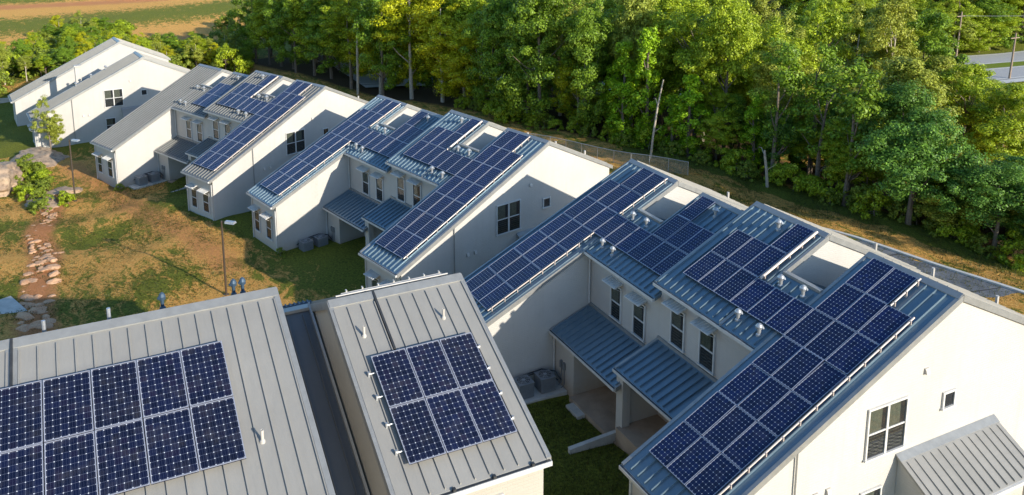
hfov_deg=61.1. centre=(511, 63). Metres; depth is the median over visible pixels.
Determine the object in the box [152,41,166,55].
tree
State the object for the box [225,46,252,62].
tree
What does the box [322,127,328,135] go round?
window
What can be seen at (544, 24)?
tree
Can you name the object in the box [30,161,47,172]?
bush
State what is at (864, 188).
bush
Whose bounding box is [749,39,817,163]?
tree
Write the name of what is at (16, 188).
bush
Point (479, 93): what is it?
tree
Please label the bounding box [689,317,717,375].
window
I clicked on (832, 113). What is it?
tree
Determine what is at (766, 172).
bare tree
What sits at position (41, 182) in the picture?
bush
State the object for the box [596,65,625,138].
tree
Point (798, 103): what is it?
tree
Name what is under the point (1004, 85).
tree
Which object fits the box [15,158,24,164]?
bush
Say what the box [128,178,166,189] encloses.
equipment pad
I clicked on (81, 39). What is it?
tree
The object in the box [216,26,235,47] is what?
tree
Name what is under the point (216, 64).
bush
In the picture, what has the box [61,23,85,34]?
tree
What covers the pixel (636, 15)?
tree
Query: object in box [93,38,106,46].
tree
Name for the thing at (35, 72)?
bush
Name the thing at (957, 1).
tree
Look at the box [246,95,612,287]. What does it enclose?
duplex house
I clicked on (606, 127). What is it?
bush
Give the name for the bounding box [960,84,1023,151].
tree
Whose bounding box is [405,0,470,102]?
tree
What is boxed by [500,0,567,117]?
tree
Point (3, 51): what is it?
tree
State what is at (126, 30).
tree
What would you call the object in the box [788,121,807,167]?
tree
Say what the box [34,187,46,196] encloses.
bush
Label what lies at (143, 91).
window
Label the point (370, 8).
tree
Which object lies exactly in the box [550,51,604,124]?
tree
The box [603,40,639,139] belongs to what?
tree
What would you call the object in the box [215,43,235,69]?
tree
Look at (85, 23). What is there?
tree
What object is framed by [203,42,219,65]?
tree
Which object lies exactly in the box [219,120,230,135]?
window
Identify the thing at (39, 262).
rock
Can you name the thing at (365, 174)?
window
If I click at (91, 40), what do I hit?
tree
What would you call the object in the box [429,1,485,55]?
tree
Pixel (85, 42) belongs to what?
tree
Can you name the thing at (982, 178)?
tree
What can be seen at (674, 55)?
tree
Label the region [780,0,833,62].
tree
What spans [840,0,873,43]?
tree
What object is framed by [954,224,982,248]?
bush
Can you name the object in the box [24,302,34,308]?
rock
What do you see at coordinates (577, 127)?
bush
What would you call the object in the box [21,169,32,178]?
bush
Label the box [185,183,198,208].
window
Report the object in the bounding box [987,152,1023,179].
tree
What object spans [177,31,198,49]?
tree
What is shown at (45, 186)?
bush
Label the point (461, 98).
bush
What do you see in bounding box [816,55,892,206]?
tree
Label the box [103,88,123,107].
window
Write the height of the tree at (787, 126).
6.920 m
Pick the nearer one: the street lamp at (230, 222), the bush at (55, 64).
the street lamp at (230, 222)
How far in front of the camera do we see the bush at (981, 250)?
62.08 m
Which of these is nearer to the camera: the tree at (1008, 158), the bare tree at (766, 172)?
the tree at (1008, 158)
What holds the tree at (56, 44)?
on the ground at (316, 272)
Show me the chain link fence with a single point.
(598, 155)
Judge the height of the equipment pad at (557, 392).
0.520 m
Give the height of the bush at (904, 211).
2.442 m
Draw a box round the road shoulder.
[363,78,1023,89]
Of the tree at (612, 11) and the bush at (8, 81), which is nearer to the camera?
the tree at (612, 11)
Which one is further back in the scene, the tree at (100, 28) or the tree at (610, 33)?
the tree at (100, 28)
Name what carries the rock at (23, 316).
on the ground at (316, 272)
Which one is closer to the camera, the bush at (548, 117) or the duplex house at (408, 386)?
the duplex house at (408, 386)
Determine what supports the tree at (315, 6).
on the ground at (316, 272)
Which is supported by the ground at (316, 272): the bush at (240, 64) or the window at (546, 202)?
the bush at (240, 64)
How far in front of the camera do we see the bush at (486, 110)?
102.20 m
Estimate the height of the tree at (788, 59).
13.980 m
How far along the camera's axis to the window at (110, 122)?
96.57 m
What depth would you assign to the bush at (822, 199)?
71.89 m
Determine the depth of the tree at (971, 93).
87.48 m
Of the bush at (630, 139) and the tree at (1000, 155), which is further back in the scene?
the bush at (630, 139)
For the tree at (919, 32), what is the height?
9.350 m
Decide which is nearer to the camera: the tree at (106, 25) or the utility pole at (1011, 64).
the utility pole at (1011, 64)
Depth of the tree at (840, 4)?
169.80 m
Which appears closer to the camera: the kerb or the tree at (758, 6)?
the kerb
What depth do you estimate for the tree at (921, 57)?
107.49 m
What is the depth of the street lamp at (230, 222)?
55.00 m
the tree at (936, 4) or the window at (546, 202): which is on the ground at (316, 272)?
the tree at (936, 4)
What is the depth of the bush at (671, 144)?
84.45 m
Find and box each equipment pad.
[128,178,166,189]
[523,380,566,404]
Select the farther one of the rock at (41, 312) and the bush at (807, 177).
the bush at (807, 177)
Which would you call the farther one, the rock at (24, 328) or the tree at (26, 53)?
the tree at (26, 53)
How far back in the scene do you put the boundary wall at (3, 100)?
117.49 m
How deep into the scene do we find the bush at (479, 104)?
105.24 m
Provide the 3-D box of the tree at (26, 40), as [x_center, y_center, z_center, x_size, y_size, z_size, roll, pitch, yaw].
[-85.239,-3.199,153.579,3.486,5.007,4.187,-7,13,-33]
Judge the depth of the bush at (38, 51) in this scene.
137.72 m
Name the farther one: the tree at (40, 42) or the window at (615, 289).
the tree at (40, 42)
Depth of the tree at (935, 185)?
66.23 m
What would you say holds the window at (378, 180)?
in the duplex house at (407, 190)
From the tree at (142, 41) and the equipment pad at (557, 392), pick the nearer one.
the equipment pad at (557, 392)
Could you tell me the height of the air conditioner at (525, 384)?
0.805 m
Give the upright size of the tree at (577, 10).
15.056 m
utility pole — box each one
[955,12,962,55]
[1008,33,1019,77]
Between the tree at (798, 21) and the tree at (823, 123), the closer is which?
the tree at (823, 123)
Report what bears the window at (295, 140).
in the duplex house at (223, 141)
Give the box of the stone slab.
[0,296,27,313]
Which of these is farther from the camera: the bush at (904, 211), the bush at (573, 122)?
the bush at (573, 122)
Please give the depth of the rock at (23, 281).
57.27 m
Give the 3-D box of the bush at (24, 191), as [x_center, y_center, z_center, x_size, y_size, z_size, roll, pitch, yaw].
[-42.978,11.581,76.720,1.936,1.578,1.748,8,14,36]
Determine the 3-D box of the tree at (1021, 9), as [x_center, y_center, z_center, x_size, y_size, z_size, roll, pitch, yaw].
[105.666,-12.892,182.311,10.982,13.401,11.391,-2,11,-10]
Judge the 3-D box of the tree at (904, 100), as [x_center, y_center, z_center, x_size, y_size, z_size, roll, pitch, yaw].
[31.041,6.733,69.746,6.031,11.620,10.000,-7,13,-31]
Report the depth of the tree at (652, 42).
87.48 m
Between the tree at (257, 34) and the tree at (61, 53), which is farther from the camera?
the tree at (257, 34)
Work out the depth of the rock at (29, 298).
54.89 m
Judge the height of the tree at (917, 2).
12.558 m
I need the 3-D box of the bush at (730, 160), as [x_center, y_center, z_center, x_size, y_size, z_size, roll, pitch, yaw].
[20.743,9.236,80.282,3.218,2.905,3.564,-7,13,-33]
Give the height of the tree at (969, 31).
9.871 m
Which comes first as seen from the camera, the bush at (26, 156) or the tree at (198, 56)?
the bush at (26, 156)
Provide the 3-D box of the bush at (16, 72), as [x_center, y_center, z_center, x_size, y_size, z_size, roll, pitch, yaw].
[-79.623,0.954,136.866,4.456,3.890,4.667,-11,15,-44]
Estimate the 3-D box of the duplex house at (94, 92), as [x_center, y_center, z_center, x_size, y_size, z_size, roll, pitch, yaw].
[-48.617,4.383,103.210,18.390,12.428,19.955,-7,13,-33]
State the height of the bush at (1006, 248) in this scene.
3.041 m
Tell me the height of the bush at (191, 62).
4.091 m
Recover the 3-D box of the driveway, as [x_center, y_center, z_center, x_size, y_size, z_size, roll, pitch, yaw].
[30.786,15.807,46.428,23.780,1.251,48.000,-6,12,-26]
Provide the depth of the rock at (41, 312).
52.04 m
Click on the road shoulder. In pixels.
(1006, 81)
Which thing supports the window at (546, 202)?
in the duplex house at (407, 190)
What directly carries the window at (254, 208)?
in the duplex house at (407, 190)
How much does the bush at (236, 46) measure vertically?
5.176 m
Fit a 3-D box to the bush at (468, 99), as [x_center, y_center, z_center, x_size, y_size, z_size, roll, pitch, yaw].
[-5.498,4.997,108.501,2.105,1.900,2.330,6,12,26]
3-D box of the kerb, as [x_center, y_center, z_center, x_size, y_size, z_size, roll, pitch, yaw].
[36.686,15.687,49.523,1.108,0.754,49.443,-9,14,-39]
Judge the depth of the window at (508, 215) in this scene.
54.05 m
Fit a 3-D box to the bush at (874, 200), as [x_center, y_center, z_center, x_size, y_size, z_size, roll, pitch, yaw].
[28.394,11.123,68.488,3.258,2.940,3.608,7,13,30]
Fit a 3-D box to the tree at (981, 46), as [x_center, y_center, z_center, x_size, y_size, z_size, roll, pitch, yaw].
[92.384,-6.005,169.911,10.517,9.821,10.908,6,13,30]
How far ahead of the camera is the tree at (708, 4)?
115.22 m
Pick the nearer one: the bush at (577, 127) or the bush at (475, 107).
the bush at (577, 127)
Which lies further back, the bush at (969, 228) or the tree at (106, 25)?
the tree at (106, 25)
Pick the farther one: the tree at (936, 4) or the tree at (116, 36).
the tree at (936, 4)
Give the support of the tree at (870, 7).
on the ground at (316, 272)
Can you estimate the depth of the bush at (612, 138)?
89.42 m
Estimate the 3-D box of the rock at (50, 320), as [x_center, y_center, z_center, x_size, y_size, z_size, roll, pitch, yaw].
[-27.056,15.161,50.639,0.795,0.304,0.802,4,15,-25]
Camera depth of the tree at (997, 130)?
82.40 m
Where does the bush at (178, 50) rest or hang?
on the ground at (316, 272)
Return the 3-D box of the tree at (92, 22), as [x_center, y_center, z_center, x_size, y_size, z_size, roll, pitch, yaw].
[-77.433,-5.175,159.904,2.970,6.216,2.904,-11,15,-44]
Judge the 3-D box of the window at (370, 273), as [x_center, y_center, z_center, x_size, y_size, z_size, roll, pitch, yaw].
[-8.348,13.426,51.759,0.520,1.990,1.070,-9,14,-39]
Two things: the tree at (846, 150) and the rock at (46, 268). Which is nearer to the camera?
the rock at (46, 268)
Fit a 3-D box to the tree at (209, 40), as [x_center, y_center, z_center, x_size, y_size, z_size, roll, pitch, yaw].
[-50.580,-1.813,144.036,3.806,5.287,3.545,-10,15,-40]
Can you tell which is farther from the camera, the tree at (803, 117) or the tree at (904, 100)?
the tree at (803, 117)
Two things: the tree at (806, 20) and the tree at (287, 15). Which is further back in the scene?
the tree at (287, 15)
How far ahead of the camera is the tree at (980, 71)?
92.05 m
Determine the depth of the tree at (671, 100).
85.92 m
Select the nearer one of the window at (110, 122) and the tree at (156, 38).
the window at (110, 122)
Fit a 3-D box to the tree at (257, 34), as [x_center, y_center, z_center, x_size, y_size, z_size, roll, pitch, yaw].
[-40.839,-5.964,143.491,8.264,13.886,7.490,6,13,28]
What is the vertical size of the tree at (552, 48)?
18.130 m
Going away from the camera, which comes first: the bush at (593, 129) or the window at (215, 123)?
the window at (215, 123)
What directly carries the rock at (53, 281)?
on the ground at (316, 272)
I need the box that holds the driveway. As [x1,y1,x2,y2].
[855,240,1018,296]
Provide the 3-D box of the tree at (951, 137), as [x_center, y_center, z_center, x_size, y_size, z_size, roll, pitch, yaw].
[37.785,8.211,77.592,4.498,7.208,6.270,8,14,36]
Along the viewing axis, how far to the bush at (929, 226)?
65.09 m
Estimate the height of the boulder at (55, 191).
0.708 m
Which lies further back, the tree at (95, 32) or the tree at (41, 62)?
the tree at (95, 32)
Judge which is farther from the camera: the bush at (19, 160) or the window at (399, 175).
the bush at (19, 160)
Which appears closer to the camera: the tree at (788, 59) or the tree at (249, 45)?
the tree at (788, 59)
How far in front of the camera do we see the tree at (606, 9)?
119.66 m
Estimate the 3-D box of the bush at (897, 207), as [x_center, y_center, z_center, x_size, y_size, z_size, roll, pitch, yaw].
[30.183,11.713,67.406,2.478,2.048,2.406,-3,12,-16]
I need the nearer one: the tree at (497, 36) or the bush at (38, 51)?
the tree at (497, 36)
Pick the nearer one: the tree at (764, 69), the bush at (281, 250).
the bush at (281, 250)
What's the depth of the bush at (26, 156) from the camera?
86.58 m
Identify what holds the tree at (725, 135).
on the ground at (316, 272)
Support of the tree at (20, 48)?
on the ground at (316, 272)
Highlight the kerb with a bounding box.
[824,227,1023,293]
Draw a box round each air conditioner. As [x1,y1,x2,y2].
[135,174,147,185]
[147,171,159,182]
[298,237,313,251]
[313,234,327,246]
[513,374,534,398]
[534,369,555,393]
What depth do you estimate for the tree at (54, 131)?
91.00 m
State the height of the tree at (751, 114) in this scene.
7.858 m
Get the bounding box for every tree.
[0,43,12,84]
[0,56,8,80]
[6,38,31,71]
[16,55,32,81]
[22,49,36,70]
[23,32,36,46]
[26,32,49,49]
[30,94,65,148]
[32,53,53,73]
[39,23,60,35]
[43,47,74,70]
[44,37,57,46]
[48,15,64,32]
[50,34,63,48]
[58,26,81,44]
[58,36,79,61]
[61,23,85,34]
[70,10,89,27]
[71,40,92,57]
[73,43,93,56]
[74,31,94,45]
[83,26,102,43]
[86,18,98,27]
[86,35,101,44]
[87,19,101,35]
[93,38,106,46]
[97,17,113,32]
[97,27,106,36]
[102,32,125,42]
[106,32,122,39]
[114,24,132,34]
[128,32,146,47]
[136,36,150,48]
[151,32,169,54]
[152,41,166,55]
[159,45,182,62]
[162,32,180,50]
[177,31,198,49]
[183,34,208,65]
[183,35,208,66]
[197,37,217,64]
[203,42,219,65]
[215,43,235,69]
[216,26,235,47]
[225,0,269,62]
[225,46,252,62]
[244,0,283,56]
[245,4,286,64]
[247,0,288,66]
[260,0,310,68]
[261,0,317,72]
[287,0,328,75]
[301,0,354,78]
[318,0,358,76]
[318,0,377,88]
[344,0,405,93]
[351,0,412,95]
[356,14,360,94]
[370,0,450,98]
[378,0,441,90]
[405,0,438,93]
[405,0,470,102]
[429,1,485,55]
[433,33,488,100]
[439,0,491,97]
[440,18,499,105]
[458,0,510,103]
[474,0,547,105]
[481,38,535,101]
[494,0,594,125]
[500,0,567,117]
[530,0,579,115]
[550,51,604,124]
[552,1,623,112]
[558,0,613,126]
[558,0,614,89]
[592,0,616,89]
[596,3,654,58]
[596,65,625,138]
[599,0,622,74]
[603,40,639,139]
[605,82,641,145]
[607,0,659,125]
[613,8,690,121]
[626,26,667,149]
[629,0,688,129]
[642,0,703,108]
[650,79,663,158]
[656,93,683,153]
[663,0,744,137]
[670,73,711,157]
[672,13,715,140]
[685,0,763,156]
[694,91,743,159]
[696,3,761,151]
[697,0,719,22]
[708,93,761,152]
[710,0,765,131]
[726,22,822,118]
[739,95,767,171]
[744,0,782,43]
[746,35,815,180]
[747,14,788,103]
[748,9,823,103]
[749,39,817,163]
[750,116,785,167]
[758,106,805,168]
[760,147,775,187]
[767,0,809,19]
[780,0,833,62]
[782,42,850,173]
[784,136,833,173]
[785,73,870,176]
[787,0,856,126]
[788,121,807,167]
[789,65,865,166]
[791,17,835,116]
[806,0,855,14]
[808,117,865,191]
[811,0,853,44]
[813,101,846,167]
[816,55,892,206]
[828,134,892,184]
[834,1,879,91]
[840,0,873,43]
[841,79,966,209]
[843,71,897,160]
[845,0,876,37]
[849,27,913,89]
[850,164,888,193]
[852,107,993,224]
[856,1,885,41]
[856,55,964,198]
[863,12,876,39]
[864,6,913,26]
[865,0,920,85]
[880,8,969,87]
[905,4,934,42]
[905,157,957,217]
[908,0,933,11]
[910,54,927,61]
[912,158,1022,227]
[917,1,954,31]
[917,8,962,50]
[923,61,1001,157]
[926,55,976,123]
[927,0,978,31]
[932,161,1023,256]
[934,0,990,51]
[934,64,1006,156]
[941,120,961,155]
[943,9,977,48]
[956,0,1023,49]
[957,8,1011,51]
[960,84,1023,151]
[964,83,1023,166]
[970,82,1023,154]
[974,10,1023,36]
[977,155,1023,228]
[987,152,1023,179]
[997,0,1023,41]
[1008,0,1023,25]
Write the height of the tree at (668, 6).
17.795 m
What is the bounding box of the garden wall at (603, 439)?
[568,430,615,453]
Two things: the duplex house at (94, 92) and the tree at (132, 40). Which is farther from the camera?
the tree at (132, 40)
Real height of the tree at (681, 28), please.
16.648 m
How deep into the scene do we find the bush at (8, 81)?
122.78 m
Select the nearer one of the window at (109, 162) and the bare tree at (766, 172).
the bare tree at (766, 172)
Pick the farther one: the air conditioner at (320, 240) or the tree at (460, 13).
the tree at (460, 13)
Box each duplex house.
[0,270,551,494]
[8,37,189,147]
[90,64,367,220]
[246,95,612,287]
[464,159,1023,494]
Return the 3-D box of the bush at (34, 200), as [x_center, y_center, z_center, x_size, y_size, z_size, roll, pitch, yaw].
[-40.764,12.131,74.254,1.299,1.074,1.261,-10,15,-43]
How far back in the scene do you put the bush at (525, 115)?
99.85 m
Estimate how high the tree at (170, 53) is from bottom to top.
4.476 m
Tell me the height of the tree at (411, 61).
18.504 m
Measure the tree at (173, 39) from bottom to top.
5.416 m
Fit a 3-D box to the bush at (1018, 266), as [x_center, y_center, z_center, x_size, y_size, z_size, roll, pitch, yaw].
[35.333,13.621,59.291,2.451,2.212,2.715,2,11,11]
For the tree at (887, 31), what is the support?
on the ground at (316, 272)
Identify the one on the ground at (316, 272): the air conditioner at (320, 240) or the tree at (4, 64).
the tree at (4, 64)
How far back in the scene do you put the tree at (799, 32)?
92.08 m
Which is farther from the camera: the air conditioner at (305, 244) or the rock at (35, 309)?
the air conditioner at (305, 244)
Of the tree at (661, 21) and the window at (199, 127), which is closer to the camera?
the window at (199, 127)
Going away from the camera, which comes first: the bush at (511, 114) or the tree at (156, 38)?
the bush at (511, 114)
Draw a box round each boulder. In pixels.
[0,160,24,196]
[10,146,69,167]
[24,196,58,208]
[47,186,82,195]
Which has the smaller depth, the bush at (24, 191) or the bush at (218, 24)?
the bush at (24, 191)
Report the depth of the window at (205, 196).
69.37 m
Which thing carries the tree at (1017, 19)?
on the ground at (316, 272)
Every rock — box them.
[16,313,34,319]
[16,324,30,331]
[19,279,28,284]
[20,294,29,298]
[23,272,33,275]
[24,295,34,300]
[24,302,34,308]
[29,320,40,328]
[32,307,45,313]
[35,260,43,265]
[35,310,47,313]
[35,323,52,328]
[40,266,50,271]
[45,318,55,322]
[46,256,57,262]
[46,278,61,283]
[47,264,60,270]
[48,271,60,276]
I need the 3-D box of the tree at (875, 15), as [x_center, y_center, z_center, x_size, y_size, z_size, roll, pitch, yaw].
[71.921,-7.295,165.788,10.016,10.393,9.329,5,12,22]
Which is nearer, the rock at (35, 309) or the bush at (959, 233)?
the rock at (35, 309)
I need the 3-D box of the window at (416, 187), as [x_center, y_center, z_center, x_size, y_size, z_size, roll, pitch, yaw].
[-6.567,8.800,58.218,0.520,2.120,1.170,-9,14,-39]
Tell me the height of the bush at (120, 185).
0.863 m
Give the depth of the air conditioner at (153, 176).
81.24 m
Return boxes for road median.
[343,61,1023,76]
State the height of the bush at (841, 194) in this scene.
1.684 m
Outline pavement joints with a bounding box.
[889,254,1000,291]
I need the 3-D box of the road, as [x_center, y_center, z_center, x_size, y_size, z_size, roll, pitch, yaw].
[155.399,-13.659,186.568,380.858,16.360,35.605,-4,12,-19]
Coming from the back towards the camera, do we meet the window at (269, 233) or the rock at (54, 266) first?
the window at (269, 233)
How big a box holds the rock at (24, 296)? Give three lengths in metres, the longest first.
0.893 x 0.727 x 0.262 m
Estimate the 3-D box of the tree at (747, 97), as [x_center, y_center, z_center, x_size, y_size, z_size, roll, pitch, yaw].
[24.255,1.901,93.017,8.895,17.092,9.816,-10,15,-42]
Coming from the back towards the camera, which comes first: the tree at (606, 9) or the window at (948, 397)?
the tree at (606, 9)
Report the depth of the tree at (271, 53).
152.62 m
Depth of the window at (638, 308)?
40.20 m
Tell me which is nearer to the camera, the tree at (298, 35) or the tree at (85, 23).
the tree at (298, 35)
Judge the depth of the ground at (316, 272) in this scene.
66.59 m
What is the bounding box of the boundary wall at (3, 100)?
[0,98,9,102]
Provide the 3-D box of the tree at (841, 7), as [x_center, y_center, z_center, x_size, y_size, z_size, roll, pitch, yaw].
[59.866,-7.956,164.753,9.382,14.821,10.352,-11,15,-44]
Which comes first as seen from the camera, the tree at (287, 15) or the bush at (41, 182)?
the bush at (41, 182)
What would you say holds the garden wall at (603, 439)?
on the ground at (316, 272)
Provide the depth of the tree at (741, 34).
83.93 m
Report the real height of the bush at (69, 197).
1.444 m
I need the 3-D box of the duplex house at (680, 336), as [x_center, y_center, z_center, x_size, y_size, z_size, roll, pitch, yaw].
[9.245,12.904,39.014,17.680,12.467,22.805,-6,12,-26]
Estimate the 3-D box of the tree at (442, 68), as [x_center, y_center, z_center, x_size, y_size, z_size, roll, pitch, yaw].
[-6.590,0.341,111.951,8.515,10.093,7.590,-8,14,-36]
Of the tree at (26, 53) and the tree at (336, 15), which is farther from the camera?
the tree at (26, 53)
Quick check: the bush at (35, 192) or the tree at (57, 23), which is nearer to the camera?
the bush at (35, 192)
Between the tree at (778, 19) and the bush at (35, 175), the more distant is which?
the tree at (778, 19)
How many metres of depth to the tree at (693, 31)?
93.39 m
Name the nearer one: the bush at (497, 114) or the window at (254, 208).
the window at (254, 208)
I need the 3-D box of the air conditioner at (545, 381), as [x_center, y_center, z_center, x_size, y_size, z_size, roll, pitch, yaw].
[1.637,15.744,43.069,0.820,0.805,0.820,-6,12,-26]
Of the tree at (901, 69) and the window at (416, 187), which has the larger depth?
the tree at (901, 69)
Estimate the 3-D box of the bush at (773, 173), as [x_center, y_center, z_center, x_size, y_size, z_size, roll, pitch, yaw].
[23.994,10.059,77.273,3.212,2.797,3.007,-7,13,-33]
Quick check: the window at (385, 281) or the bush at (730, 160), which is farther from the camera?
the bush at (730, 160)
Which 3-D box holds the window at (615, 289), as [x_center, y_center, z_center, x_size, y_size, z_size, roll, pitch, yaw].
[4.825,11.427,41.853,0.520,2.110,1.120,-6,12,-26]
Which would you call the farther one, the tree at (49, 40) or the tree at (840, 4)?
the tree at (840, 4)
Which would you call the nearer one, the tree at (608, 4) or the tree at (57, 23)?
the tree at (608, 4)
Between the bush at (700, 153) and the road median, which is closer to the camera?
the bush at (700, 153)
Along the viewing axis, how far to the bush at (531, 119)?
97.38 m
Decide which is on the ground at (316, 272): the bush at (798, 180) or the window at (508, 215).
the bush at (798, 180)
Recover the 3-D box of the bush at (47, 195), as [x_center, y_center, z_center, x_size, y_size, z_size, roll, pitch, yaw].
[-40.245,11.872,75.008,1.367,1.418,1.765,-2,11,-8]
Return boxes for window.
[27,123,34,142]
[92,151,103,173]
[101,155,113,177]
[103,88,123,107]
[105,117,115,129]
[141,89,147,95]
[180,116,192,138]
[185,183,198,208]
[191,119,202,141]
[196,188,210,213]
[207,116,219,139]
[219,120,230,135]
[247,204,260,232]
[259,211,272,241]
[285,128,305,155]
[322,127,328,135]
[356,165,369,195]
[363,269,379,286]
[370,172,383,202]
[379,279,391,284]
[390,170,405,202]
[406,177,421,206]
[496,199,521,236]
[542,196,551,208]
[602,275,623,323]
[624,291,646,342]
[661,297,686,352]
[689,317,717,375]
[860,484,882,494]
[863,395,909,462]
[940,388,956,411]
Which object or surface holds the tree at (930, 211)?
on the ground at (316, 272)
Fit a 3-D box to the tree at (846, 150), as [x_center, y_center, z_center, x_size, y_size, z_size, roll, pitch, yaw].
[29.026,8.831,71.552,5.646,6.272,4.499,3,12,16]
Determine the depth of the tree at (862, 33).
161.60 m
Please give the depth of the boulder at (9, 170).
78.93 m
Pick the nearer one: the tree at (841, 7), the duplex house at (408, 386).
the duplex house at (408, 386)
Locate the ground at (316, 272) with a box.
[0,0,1023,494]
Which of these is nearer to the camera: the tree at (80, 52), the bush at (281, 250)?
the bush at (281, 250)
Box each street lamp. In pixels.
[68,139,79,201]
[220,220,236,295]
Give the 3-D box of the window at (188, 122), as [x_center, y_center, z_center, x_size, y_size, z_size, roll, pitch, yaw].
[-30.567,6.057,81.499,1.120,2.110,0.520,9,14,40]
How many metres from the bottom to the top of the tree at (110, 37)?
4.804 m
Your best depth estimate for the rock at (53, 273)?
58.61 m
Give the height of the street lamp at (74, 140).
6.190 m
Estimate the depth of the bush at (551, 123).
95.83 m
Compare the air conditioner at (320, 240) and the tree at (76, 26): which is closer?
the air conditioner at (320, 240)
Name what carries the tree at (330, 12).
on the ground at (316, 272)
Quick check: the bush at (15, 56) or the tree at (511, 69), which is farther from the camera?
the bush at (15, 56)
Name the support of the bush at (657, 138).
on the ground at (316, 272)
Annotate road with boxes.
[328,51,1023,93]
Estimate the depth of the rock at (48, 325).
49.99 m
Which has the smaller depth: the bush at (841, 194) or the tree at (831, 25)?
the bush at (841, 194)
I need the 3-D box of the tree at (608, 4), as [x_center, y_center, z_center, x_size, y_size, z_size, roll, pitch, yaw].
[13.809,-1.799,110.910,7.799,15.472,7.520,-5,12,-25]
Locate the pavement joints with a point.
(973, 291)
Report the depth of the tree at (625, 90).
88.71 m
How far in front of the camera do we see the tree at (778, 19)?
100.87 m
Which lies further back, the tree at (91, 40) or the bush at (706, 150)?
the tree at (91, 40)
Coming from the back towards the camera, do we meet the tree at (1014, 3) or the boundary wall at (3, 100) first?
the tree at (1014, 3)
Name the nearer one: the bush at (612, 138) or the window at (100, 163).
the window at (100, 163)
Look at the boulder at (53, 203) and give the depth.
75.06 m
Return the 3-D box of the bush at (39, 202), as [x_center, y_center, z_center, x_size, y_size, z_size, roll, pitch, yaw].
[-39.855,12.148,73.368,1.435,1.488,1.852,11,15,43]
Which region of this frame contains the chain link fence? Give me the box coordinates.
[529,133,688,174]
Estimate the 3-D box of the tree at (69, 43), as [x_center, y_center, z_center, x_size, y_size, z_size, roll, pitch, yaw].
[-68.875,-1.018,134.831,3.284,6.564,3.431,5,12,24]
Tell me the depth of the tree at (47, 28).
163.69 m
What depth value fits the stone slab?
53.21 m
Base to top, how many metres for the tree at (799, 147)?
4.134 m
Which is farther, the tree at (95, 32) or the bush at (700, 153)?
the tree at (95, 32)
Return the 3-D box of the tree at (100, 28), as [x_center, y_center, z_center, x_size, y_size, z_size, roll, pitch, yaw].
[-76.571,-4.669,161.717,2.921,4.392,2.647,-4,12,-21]
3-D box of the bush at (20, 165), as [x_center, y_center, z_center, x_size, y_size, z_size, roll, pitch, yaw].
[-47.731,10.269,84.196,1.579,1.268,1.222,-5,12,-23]
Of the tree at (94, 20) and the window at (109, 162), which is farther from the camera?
the tree at (94, 20)
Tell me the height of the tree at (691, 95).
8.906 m
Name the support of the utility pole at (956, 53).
on the ground at (316, 272)
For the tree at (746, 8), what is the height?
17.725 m
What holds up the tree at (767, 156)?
on the ground at (316, 272)
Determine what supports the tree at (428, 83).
on the ground at (316, 272)
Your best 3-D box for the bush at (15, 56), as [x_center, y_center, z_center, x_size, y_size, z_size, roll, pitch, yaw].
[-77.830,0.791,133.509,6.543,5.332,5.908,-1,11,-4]
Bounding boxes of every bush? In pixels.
[0,69,15,93]
[1,52,25,80]
[7,59,21,76]
[12,185,22,193]
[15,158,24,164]
[16,186,35,201]
[17,163,28,172]
[18,154,34,163]
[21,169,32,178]
[23,54,43,78]
[27,199,52,214]
[28,48,53,75]
[28,190,43,198]
[28,198,40,209]
[30,49,64,76]
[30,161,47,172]
[31,170,45,182]
[33,169,53,179]
[33,179,51,189]
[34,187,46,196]
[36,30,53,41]
[40,193,53,205]
[41,184,50,191]
[42,176,56,183]
[48,61,66,71]
[57,190,67,197]
[57,192,76,206]
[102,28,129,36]
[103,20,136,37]
[113,183,124,190]
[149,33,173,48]
[168,54,186,67]
[172,47,189,60]
[172,52,194,68]
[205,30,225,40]
[208,51,233,71]
[210,15,236,32]
[213,48,253,73]
[219,6,246,29]
[221,43,242,69]
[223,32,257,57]
[275,247,285,257]
[453,96,470,108]
[461,96,473,108]
[468,100,483,111]
[477,99,494,110]
[482,96,510,118]
[491,101,518,122]
[503,107,522,123]
[521,110,536,122]
[524,113,543,129]
[532,112,554,129]
[547,118,564,130]
[566,115,583,132]
[570,117,590,134]
[579,123,597,136]
[597,124,613,140]
[608,122,634,146]
[615,132,634,148]
[630,126,664,148]
[661,141,686,158]
[683,136,712,159]
[691,150,711,165]
[713,147,741,170]
[720,148,753,175]
[733,160,761,182]
[762,162,797,185]
[777,165,810,191]
[796,173,827,196]
[806,170,849,203]
[818,188,841,206]
[835,190,861,205]
[844,183,882,217]
[849,187,894,218]
[882,200,916,222]
[898,200,936,227]
[922,212,961,237]
[935,206,981,244]
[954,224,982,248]
[965,233,999,258]
[990,227,1023,266]
[1010,253,1023,270]
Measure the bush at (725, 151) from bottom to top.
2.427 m
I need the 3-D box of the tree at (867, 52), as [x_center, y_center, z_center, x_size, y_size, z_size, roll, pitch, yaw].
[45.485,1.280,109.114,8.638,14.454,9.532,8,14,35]
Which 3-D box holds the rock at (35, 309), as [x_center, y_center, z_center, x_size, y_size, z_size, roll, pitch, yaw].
[-28.637,14.940,52.455,0.802,0.358,0.858,7,10,17]

